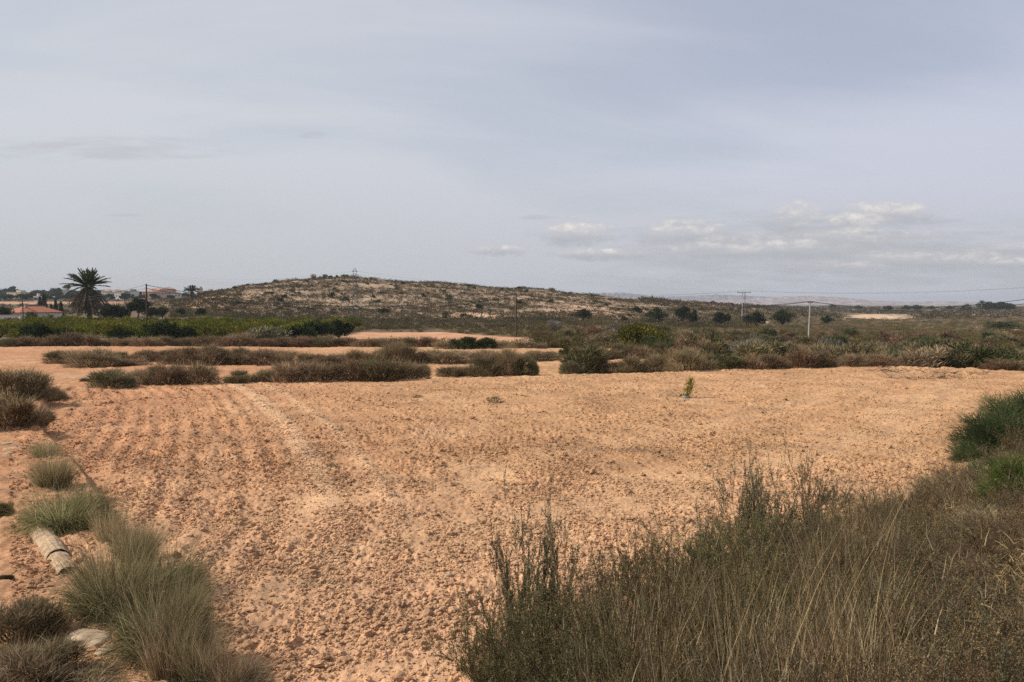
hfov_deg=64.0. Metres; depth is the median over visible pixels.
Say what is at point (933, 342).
terrace shrub
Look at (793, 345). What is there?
valley shrub
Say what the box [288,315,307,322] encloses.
orchard tree
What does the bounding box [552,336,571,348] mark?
valley shrub
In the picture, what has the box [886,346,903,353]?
valley shrub
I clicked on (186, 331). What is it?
orchard tree
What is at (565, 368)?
terrace shrub
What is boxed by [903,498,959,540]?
twiggy shrub
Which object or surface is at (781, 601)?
dry grass clump
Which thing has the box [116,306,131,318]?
broadleaf tree
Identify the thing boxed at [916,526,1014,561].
shrub
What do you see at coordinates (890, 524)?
dry grass clump
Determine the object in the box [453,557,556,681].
green shrub
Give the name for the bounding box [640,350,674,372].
terrace shrub
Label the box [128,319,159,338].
orchard tree
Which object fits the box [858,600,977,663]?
twiggy shrub
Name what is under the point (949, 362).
valley shrub
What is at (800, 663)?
dry grass clump
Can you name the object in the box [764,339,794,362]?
valley shrub
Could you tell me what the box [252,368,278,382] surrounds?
terrace shrub
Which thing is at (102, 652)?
stone
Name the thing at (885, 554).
dry grass clump
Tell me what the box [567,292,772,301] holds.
mountains
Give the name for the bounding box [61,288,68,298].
village house
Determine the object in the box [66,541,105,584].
dry grass clump
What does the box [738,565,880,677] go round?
dry grass clump
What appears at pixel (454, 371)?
terrace shrub
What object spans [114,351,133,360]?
terrace shrub
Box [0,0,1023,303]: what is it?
sky
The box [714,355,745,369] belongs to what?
terrace shrub
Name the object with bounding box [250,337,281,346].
terrace shrub
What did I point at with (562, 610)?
green shrub
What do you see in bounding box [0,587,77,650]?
terrace shrub
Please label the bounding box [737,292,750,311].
twin pole
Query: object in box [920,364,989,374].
dry branches
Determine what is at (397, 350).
dry grass clump
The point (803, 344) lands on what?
valley shrub
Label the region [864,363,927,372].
dry branches
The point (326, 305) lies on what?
overhead cable
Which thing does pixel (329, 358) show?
terrace shrub
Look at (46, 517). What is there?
grass tussock
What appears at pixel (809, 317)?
concrete pole
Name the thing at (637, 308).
hill bush
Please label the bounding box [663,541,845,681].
dry grass clump
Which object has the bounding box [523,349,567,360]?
terrace shrub
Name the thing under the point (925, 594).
twiggy shrub
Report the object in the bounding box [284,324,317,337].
orchard tree
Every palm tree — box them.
[62,267,111,318]
[183,285,199,300]
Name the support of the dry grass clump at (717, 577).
on the ground at (6, 565)
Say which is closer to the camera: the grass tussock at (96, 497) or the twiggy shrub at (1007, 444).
the grass tussock at (96, 497)
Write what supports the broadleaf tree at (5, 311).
on the ground at (6, 565)
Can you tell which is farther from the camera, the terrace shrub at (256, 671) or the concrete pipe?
the concrete pipe
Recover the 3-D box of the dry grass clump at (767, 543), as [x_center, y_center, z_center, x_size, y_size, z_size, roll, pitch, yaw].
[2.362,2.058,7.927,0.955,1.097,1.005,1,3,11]
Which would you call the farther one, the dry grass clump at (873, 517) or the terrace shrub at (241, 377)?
the terrace shrub at (241, 377)
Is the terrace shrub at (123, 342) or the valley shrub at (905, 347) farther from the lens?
the terrace shrub at (123, 342)
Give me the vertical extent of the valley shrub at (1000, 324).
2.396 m
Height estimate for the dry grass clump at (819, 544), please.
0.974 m
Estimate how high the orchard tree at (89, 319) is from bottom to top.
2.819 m
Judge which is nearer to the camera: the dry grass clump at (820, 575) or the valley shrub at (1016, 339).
the dry grass clump at (820, 575)
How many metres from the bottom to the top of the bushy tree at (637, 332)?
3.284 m
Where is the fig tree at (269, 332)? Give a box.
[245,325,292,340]
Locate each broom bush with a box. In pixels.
[940,405,1023,457]
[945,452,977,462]
[948,436,1003,461]
[963,453,1006,480]
[968,447,1023,506]
[970,385,1023,427]
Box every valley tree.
[572,308,592,319]
[645,306,664,321]
[674,306,690,320]
[686,309,700,322]
[712,311,730,323]
[742,311,767,324]
[767,309,796,324]
[820,315,834,323]
[882,305,892,309]
[912,305,923,309]
[975,301,999,309]
[994,301,1009,309]
[1006,303,1016,309]
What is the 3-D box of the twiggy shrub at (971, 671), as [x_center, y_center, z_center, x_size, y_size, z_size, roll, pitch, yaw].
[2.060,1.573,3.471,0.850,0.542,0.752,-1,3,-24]
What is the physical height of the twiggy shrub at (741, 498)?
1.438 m
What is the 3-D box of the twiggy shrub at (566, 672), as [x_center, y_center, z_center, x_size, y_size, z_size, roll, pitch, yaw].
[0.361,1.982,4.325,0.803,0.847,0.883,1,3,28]
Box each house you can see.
[6,290,30,298]
[9,296,62,319]
[33,293,41,301]
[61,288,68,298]
[101,289,111,294]
[106,290,118,298]
[115,291,131,299]
[128,289,138,298]
[142,289,159,298]
[160,287,175,297]
[170,291,181,298]
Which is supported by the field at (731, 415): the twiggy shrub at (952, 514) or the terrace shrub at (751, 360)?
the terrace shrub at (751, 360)
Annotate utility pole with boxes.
[145,284,147,322]
[515,293,516,336]
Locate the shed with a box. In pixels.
[17,305,45,307]
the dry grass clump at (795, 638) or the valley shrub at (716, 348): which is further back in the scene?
the valley shrub at (716, 348)
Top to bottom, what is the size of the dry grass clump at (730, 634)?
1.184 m
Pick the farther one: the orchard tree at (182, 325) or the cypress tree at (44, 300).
the cypress tree at (44, 300)
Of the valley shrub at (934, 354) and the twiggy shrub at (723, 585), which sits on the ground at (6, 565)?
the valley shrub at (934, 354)
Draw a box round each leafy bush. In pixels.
[447,336,478,349]
[472,337,497,348]
[558,346,568,356]
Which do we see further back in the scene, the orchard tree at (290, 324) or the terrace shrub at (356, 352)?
the orchard tree at (290, 324)
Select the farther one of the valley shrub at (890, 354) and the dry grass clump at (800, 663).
the valley shrub at (890, 354)
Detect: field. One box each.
[0,346,671,363]
[0,364,564,384]
[43,365,1023,681]
[333,332,530,341]
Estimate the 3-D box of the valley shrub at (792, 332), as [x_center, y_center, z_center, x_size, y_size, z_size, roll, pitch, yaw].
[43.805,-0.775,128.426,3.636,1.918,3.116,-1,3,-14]
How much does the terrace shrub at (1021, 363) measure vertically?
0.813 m
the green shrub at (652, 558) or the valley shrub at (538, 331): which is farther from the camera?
the valley shrub at (538, 331)
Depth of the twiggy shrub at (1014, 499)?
7.65 m
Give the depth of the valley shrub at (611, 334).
85.06 m
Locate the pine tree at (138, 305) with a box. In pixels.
[126,297,151,317]
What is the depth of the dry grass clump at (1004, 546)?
6.45 m
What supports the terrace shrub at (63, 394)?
on the field at (731, 415)
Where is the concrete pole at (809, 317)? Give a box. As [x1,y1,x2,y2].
[808,300,812,334]
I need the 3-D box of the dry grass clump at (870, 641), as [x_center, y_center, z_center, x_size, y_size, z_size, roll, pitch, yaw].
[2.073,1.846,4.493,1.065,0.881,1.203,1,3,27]
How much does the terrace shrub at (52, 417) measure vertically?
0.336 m
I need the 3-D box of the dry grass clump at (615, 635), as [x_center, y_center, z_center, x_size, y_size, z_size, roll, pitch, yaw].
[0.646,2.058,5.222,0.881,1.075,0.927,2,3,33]
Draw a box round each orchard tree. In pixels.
[0,320,16,337]
[5,327,32,337]
[7,320,41,335]
[18,321,54,338]
[21,314,47,322]
[35,319,60,324]
[36,313,54,320]
[43,320,72,331]
[49,327,76,340]
[50,317,69,323]
[59,314,75,318]
[63,314,90,325]
[66,323,103,335]
[76,315,97,320]
[79,319,109,330]
[98,319,133,338]
[107,327,134,340]
[114,317,141,333]
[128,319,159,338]
[137,316,160,320]
[141,319,180,339]
[163,316,182,321]
[168,321,191,339]
[169,325,197,338]
[191,321,219,336]
[194,322,229,338]
[226,320,261,335]
[240,316,263,323]
[261,319,282,324]
[262,324,289,339]
[266,316,286,321]
[266,319,287,326]
[282,321,303,327]
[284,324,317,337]
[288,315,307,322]
[291,318,318,327]
[302,319,337,336]
[321,317,341,323]
[324,318,354,337]
[342,314,364,326]
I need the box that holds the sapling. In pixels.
[676,373,695,397]
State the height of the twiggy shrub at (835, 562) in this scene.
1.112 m
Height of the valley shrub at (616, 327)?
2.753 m
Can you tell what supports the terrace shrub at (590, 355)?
on the ground at (6, 565)
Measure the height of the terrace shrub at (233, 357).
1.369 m
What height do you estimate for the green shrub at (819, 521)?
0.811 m
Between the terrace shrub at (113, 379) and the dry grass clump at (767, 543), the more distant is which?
the terrace shrub at (113, 379)
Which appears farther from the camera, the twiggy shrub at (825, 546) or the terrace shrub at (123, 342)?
the terrace shrub at (123, 342)
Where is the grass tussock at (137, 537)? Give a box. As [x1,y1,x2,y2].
[93,507,175,565]
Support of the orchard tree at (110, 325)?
on the ground at (6, 565)
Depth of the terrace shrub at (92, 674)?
5.95 m
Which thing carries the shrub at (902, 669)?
on the ground at (6, 565)
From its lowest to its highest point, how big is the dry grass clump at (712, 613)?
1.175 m
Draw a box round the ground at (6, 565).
[0,297,1023,681]
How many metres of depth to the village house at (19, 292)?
635.32 m
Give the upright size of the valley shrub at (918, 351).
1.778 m
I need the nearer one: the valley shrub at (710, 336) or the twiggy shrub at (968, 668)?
the twiggy shrub at (968, 668)
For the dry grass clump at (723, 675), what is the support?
on the field at (731, 415)
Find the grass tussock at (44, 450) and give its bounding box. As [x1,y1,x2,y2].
[18,434,68,457]
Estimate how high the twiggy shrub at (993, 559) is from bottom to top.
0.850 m
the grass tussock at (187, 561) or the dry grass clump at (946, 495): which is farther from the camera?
the dry grass clump at (946, 495)
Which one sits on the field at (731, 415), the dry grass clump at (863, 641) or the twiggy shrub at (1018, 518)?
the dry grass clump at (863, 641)
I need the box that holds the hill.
[177,277,737,327]
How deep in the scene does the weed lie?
24.48 m
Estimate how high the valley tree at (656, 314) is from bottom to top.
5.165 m
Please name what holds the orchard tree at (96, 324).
on the ground at (6, 565)
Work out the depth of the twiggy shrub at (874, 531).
8.67 m
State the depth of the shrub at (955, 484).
11.05 m
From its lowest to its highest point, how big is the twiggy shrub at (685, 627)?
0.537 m
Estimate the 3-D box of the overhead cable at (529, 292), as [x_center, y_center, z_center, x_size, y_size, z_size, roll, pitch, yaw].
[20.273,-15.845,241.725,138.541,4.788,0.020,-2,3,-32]
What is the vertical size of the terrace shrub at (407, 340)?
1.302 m
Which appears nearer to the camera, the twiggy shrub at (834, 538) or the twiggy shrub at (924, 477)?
the twiggy shrub at (834, 538)
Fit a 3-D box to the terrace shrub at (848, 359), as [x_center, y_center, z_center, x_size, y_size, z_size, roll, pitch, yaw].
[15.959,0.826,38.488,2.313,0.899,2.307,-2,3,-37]
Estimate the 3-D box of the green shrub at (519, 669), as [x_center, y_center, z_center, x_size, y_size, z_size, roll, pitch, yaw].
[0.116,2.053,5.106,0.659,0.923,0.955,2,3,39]
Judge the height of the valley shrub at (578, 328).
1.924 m
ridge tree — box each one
[6,294,14,298]
[20,295,29,299]
[48,289,63,295]
[122,293,133,299]
[149,293,156,299]
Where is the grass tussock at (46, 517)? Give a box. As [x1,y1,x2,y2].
[0,464,137,543]
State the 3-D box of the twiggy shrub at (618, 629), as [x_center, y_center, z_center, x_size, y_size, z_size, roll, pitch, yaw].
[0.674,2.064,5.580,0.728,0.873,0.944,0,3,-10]
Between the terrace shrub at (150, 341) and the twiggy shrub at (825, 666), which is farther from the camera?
the terrace shrub at (150, 341)
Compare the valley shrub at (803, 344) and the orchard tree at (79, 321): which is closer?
the valley shrub at (803, 344)
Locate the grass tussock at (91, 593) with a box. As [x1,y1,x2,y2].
[17,504,204,642]
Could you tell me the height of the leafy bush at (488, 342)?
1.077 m
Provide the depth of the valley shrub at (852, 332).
149.08 m
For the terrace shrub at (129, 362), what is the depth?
47.39 m
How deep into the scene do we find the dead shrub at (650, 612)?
5.69 m
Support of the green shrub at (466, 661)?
on the ground at (6, 565)
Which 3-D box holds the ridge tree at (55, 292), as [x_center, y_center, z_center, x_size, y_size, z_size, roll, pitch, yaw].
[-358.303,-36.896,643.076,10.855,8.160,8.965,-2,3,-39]
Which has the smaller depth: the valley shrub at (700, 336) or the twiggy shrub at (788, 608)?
the twiggy shrub at (788, 608)
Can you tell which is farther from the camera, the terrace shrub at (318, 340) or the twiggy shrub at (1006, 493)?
the terrace shrub at (318, 340)
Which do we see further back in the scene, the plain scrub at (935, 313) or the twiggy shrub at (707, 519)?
the plain scrub at (935, 313)
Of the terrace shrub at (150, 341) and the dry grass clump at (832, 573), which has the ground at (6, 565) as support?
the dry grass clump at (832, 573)
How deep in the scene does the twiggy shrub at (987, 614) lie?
4.27 m
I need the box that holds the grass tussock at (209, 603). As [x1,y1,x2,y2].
[154,557,225,641]
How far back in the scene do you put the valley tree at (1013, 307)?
578.50 m
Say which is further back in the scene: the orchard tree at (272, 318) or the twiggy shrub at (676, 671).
the orchard tree at (272, 318)
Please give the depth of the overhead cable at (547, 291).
236.65 m
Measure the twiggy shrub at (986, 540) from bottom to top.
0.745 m
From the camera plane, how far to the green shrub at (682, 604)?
5.51 m
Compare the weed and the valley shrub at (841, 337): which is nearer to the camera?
the weed
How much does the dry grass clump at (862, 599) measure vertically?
1.251 m
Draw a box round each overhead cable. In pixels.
[146,288,512,309]
[147,285,513,306]
[358,271,738,294]
[362,275,705,295]
[369,279,717,296]
[519,294,807,307]
[520,297,811,309]
[809,299,1023,307]
[813,301,1021,310]
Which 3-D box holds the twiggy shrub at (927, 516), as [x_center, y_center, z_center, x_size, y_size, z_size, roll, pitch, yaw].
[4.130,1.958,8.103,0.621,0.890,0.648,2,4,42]
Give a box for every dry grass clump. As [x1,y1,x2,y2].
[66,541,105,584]
[80,492,144,542]
[111,583,211,681]
[147,594,252,681]
[191,622,265,681]
[272,348,318,364]
[373,338,422,362]
[427,339,461,348]
[485,345,525,375]
[510,571,708,681]
[543,540,671,655]
[548,570,685,681]
[548,614,646,681]
[549,527,666,643]
[551,543,709,678]
[553,555,641,643]
[559,581,657,681]
[562,560,718,681]
[571,604,714,681]
[572,535,742,681]
[585,551,809,681]
[601,523,705,643]
[603,542,707,665]
[604,515,705,635]
[613,610,689,680]
[622,557,733,678]
[623,608,736,681]
[631,546,743,673]
[634,534,744,624]
[640,545,836,681]
[650,532,872,681]
[656,561,785,681]
[657,563,773,680]
[660,515,749,588]
[663,511,734,568]
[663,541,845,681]
[663,545,738,602]
[664,557,799,680]
[667,551,808,681]
[669,537,766,619]
[673,563,723,607]
[674,541,786,628]
[675,537,816,674]
[679,563,840,681]
[693,505,848,675]
[693,541,756,595]
[698,546,768,600]
[700,538,904,681]
[706,537,918,681]
[710,516,776,591]
[713,538,773,584]
[714,518,785,616]
[717,496,790,574]
[718,520,815,615]
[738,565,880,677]
[749,572,872,652]
[754,582,820,637]
[759,518,894,620]
[759,531,814,588]
[760,485,885,598]
[760,512,889,620]
[760,525,938,669]
[762,480,888,584]
[764,513,897,629]
[772,523,871,568]
[779,538,956,681]
[781,504,952,662]
[781,540,994,681]
[792,540,943,668]
[802,565,1015,681]
[803,649,930,681]
[807,463,924,575]
[808,481,923,588]
[809,596,963,668]
[813,487,879,551]
[817,509,992,658]
[818,545,878,605]
[821,571,944,664]
[822,480,920,565]
[825,545,918,619]
[826,501,864,528]
[838,475,895,519]
[846,458,937,557]
[849,476,935,560]
[853,502,905,534]
[854,553,936,593]
[854,565,943,600]
[917,580,1012,624]
[922,477,966,509]
[936,562,997,612]
[949,475,992,500]
[956,457,995,486]
[957,521,1023,569]
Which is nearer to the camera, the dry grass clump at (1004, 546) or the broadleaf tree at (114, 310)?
the dry grass clump at (1004, 546)
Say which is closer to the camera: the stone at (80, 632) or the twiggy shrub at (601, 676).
the twiggy shrub at (601, 676)
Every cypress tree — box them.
[37,296,42,304]
[42,294,47,307]
[53,300,58,309]
[59,301,63,314]
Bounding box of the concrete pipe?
[28,524,73,573]
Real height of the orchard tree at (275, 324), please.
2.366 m
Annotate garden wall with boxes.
[0,315,18,318]
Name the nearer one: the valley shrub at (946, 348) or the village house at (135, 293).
the valley shrub at (946, 348)
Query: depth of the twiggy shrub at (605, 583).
7.24 m
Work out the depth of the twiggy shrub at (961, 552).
6.05 m
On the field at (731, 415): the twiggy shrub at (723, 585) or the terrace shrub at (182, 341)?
the twiggy shrub at (723, 585)
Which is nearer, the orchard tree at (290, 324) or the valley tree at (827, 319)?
the orchard tree at (290, 324)
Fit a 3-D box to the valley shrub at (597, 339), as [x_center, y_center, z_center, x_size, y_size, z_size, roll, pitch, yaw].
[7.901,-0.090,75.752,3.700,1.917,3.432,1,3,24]
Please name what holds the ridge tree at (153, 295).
on the ground at (6, 565)
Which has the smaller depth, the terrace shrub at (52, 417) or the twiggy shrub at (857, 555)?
the twiggy shrub at (857, 555)
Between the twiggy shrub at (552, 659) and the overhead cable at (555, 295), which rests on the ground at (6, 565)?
the twiggy shrub at (552, 659)
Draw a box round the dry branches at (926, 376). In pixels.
[879,369,969,380]
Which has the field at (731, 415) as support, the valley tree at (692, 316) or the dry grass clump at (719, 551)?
the dry grass clump at (719, 551)
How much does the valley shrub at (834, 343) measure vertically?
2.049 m
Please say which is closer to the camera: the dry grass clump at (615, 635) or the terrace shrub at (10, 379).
the dry grass clump at (615, 635)
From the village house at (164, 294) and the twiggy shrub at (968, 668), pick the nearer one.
the twiggy shrub at (968, 668)
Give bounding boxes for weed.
[486,396,505,402]
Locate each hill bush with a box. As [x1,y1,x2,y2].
[327,291,334,297]
[378,307,389,312]
[633,307,642,312]
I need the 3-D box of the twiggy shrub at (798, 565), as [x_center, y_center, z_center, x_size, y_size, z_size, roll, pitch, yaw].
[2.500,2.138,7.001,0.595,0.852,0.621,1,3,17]
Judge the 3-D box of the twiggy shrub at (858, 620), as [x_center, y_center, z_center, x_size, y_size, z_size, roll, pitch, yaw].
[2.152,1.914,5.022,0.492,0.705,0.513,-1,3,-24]
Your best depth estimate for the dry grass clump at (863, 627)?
4.25 m
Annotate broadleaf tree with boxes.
[0,306,14,314]
[98,303,123,317]
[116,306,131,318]
[140,306,160,316]
[155,307,170,318]
[175,308,185,314]
[194,307,206,316]
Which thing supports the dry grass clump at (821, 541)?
on the ground at (6, 565)
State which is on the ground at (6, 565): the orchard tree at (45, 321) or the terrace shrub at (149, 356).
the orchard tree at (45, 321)
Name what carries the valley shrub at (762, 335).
on the ground at (6, 565)
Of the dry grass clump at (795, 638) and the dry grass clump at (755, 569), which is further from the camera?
the dry grass clump at (755, 569)
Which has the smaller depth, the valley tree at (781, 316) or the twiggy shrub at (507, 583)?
the twiggy shrub at (507, 583)
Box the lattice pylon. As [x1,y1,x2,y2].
[351,269,359,316]
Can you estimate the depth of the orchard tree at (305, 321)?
103.05 m
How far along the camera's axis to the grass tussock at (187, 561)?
8.37 m
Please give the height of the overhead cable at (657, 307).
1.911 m
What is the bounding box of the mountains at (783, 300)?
[705,296,1023,304]
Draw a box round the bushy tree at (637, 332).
[616,319,667,346]
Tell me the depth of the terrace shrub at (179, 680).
5.92 m
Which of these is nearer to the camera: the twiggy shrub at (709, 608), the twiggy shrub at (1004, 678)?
the twiggy shrub at (1004, 678)
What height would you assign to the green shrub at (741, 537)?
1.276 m
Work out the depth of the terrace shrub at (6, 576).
8.22 m
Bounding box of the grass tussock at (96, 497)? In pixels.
[42,473,128,527]
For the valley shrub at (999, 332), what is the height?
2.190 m
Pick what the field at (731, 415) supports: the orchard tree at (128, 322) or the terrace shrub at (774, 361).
the terrace shrub at (774, 361)
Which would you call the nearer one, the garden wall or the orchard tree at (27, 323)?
the orchard tree at (27, 323)
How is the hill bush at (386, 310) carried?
on the hill
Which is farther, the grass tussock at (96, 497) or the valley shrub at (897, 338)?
the valley shrub at (897, 338)
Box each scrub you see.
[0,288,225,315]
[10,313,666,332]
[167,275,758,327]
[305,325,632,346]
[524,309,1023,357]
[638,295,1023,318]
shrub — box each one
[0,335,22,346]
[0,362,54,401]
[0,388,55,431]
[0,500,15,517]
[0,574,13,580]
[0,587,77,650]
[0,628,107,681]
[0,631,86,681]
[11,407,53,426]
[12,602,73,633]
[13,368,65,399]
[14,335,48,346]
[14,651,139,681]
[26,311,37,316]
[33,333,63,345]
[38,348,91,363]
[40,410,57,421]
[44,386,71,401]
[49,329,88,346]
[57,344,126,367]
[66,331,101,345]
[78,377,92,382]
[83,367,139,388]
[85,335,117,345]
[107,336,145,345]
[111,358,153,366]
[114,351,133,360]
[122,366,154,385]
[127,336,164,346]
[130,346,161,361]
[141,360,193,385]
[152,334,180,345]
[153,346,197,365]
[164,672,210,681]
[166,340,239,364]
[170,334,199,346]
[172,359,222,384]
[186,649,283,681]
[190,334,224,346]
[207,334,246,346]
[212,343,257,364]
[219,368,260,383]
[228,329,261,346]
[239,346,295,365]
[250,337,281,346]
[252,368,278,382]
[262,359,319,382]
[271,336,301,346]
[285,335,316,347]
[297,360,351,382]
[303,351,347,364]
[306,334,341,346]
[324,335,360,346]
[333,351,373,381]
[335,346,370,363]
[349,337,380,346]
[349,352,416,381]
[357,350,394,363]
[371,336,403,346]
[396,359,433,378]
[399,335,426,346]
[400,347,429,363]
[410,336,440,346]
[421,347,474,364]
[424,579,543,681]
[430,365,468,377]
[450,596,583,681]
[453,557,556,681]
[454,347,499,363]
[458,353,504,376]
[483,515,542,648]
[485,613,597,681]
[489,462,562,643]
[495,551,618,674]
[496,339,511,347]
[504,577,666,681]
[505,340,530,348]
[509,357,539,375]
[511,350,533,360]
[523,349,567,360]
[525,341,547,348]
[530,327,545,338]
[530,630,581,681]
[531,503,594,644]
[534,649,595,681]
[546,319,567,329]
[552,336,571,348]
[555,326,578,337]
[555,566,658,680]
[558,342,615,373]
[558,359,585,373]
[560,534,677,646]
[568,531,639,622]
[569,614,653,679]
[570,325,583,334]
[580,332,613,347]
[582,669,657,681]
[583,324,600,334]
[586,352,609,372]
[599,345,625,359]
[602,321,627,332]
[602,617,689,681]
[603,322,621,329]
[603,329,628,336]
[604,352,651,372]
[606,330,625,342]
[607,339,637,358]
[607,506,732,605]
[608,605,698,679]
[609,638,675,681]
[613,510,656,595]
[628,344,657,358]
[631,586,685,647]
[633,506,739,591]
[637,548,765,680]
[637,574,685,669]
[639,334,673,350]
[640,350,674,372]
[645,593,733,650]
[649,340,676,357]
[650,593,823,681]
[656,542,723,614]
[660,326,671,332]
[660,342,711,371]
[664,586,753,641]
[665,540,730,593]
[668,335,713,361]
[668,633,736,681]
[673,574,779,666]
[676,329,697,337]
[680,485,788,584]
[681,332,730,348]
[681,346,704,355]
[684,330,730,354]
[690,585,868,681]
[692,351,722,369]
[692,489,738,557]
[697,338,730,356]
[698,326,715,334]
[698,552,770,604]
[703,459,771,558]
[704,563,745,603]
[706,493,837,568]
[707,354,727,367]
[710,526,838,638]
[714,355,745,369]
[721,628,804,679]
[723,329,744,336]
[724,516,778,567]
[725,334,743,342]
[727,333,766,354]
[729,339,778,364]
[729,629,851,681]
[731,340,765,359]
[735,590,828,681]
[736,353,768,369]
[736,641,921,681]
[738,430,791,546]
[738,647,877,681]
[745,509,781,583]
[748,647,848,681]
[751,553,820,617]
[751,596,889,667]
[756,327,778,336]
[758,333,769,339]
[759,351,792,368]
[759,522,853,590]
[759,623,933,681]
[761,526,809,575]
[761,533,860,607]
[762,336,787,342]
[763,628,844,681]
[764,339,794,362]
[765,479,802,547]
[767,578,826,642]
[771,542,837,590]
[772,482,847,548]
[774,343,797,357]
[777,510,885,579]
[778,335,791,340]
[779,493,857,543]
[780,339,798,345]
[780,567,881,659]
[781,345,822,368]
[782,330,801,336]
[783,331,796,338]
[783,502,877,553]
[783,544,905,640]
[786,449,838,524]
[786,542,943,627]
[790,343,811,350]
[794,557,916,638]
[796,335,819,344]
[797,340,813,347]
[799,524,864,558]
[802,341,832,349]
[802,591,851,639]
[804,348,840,367]
[805,343,840,359]
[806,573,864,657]
[808,526,879,556]
[812,471,853,513]
[814,529,909,574]
[815,330,835,336]
[816,618,1021,681]
[817,336,842,343]
[818,340,858,349]
[821,533,922,603]
[822,602,881,650]
[822,622,1023,681]
[823,334,848,342]
[832,485,863,507]
[833,340,886,365]
[833,350,875,366]
[833,638,970,681]
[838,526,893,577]
[841,547,1002,661]
[844,327,859,334]
[844,500,883,536]
[846,336,858,342]
[848,490,904,528]
[850,515,922,578]
[851,473,907,515]
[851,502,968,593]
[857,512,893,549]
[857,531,1007,617]
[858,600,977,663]
[859,351,901,366]
[860,340,881,348]
[863,340,891,348]
[863,621,946,666]
[864,511,943,561]
[865,497,944,544]
[866,541,1023,627]
[866,546,1007,664]
[866,587,1023,664]
[866,651,980,681]
[873,586,1023,681]
[874,330,894,342]
[874,345,900,353]
[874,627,1021,681]
[875,349,898,362]
[883,474,957,521]
[884,479,940,521]
[885,340,897,349]
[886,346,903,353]
[889,333,909,342]
[889,487,1000,569]
[890,339,917,350]
[890,490,921,525]
[891,589,1023,681]
[891,600,1006,639]
[893,340,927,354]
[893,349,935,366]
[895,343,949,367]
[897,525,1023,588]
[897,547,1023,680]
[899,493,957,540]
[899,531,973,595]
[900,344,939,367]
[900,650,991,681]
[902,463,955,496]
[902,578,1023,655]
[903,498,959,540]
[908,469,982,529]
[909,471,982,501]
[909,505,969,552]
[909,583,1022,676]
[909,648,1011,681]
[910,335,936,342]
[911,330,931,337]
[913,337,959,350]
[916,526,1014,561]
[921,547,1023,617]
[924,335,949,344]
[926,460,994,488]
[928,452,963,488]
[930,546,1023,622]
[931,339,988,357]
[933,357,964,367]
[933,627,1023,681]
[935,487,980,535]
[936,338,996,368]
[937,330,963,339]
[939,479,997,531]
[942,454,992,489]
[942,531,1023,602]
[943,486,1023,569]
[943,605,1023,681]
[945,353,984,368]
[946,499,1023,543]
[953,517,1023,601]
[955,492,1022,517]
[955,502,1023,550]
[964,513,1013,563]
[969,339,998,348]
[971,467,991,487]
[972,438,1012,465]
[973,343,1023,368]
[973,358,1023,370]
[974,505,1023,555]
[980,330,999,339]
[980,337,998,343]
[981,441,1023,458]
[983,320,1020,328]
[986,467,1023,514]
[989,331,1013,343]
[989,485,1023,502]
[989,492,1023,529]
[993,330,1012,335]
[993,418,1023,458]
[996,417,1023,450]
[1001,477,1023,524]
[1005,358,1023,370]
[1008,335,1022,342]
[1011,349,1023,358]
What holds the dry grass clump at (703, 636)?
on the ground at (6, 565)
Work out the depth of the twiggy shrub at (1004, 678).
3.37 m
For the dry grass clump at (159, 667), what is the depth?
6.05 m
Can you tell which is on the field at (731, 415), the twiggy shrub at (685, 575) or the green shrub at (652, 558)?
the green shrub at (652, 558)
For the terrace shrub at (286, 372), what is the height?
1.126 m
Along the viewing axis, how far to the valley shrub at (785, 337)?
117.82 m
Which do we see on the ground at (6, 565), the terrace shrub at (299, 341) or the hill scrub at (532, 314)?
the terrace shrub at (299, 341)
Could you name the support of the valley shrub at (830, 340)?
on the ground at (6, 565)
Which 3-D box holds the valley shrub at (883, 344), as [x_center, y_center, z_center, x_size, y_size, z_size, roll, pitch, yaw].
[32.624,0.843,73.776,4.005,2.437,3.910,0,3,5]
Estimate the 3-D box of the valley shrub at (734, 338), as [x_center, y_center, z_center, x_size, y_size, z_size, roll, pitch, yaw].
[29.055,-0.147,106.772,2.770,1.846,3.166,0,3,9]
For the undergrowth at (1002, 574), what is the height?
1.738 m
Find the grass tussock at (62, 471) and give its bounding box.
[11,433,95,490]
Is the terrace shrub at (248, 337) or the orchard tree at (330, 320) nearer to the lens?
the terrace shrub at (248, 337)
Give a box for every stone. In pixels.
[64,628,111,648]
[94,644,116,654]
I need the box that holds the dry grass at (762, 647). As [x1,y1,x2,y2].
[398,423,1023,681]
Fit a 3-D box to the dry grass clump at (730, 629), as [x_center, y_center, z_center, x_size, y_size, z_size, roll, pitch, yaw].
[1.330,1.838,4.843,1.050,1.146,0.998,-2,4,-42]
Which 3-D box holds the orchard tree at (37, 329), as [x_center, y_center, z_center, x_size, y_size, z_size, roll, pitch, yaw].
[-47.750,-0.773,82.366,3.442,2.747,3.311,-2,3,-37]
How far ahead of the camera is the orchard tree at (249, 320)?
110.53 m
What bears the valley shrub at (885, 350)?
on the ground at (6, 565)
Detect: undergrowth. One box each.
[459,449,1023,681]
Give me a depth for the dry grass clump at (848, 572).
6.71 m
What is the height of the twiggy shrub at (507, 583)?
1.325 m
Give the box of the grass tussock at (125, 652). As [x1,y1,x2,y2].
[70,525,249,680]
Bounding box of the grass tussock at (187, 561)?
[101,512,242,604]
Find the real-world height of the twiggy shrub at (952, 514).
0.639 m

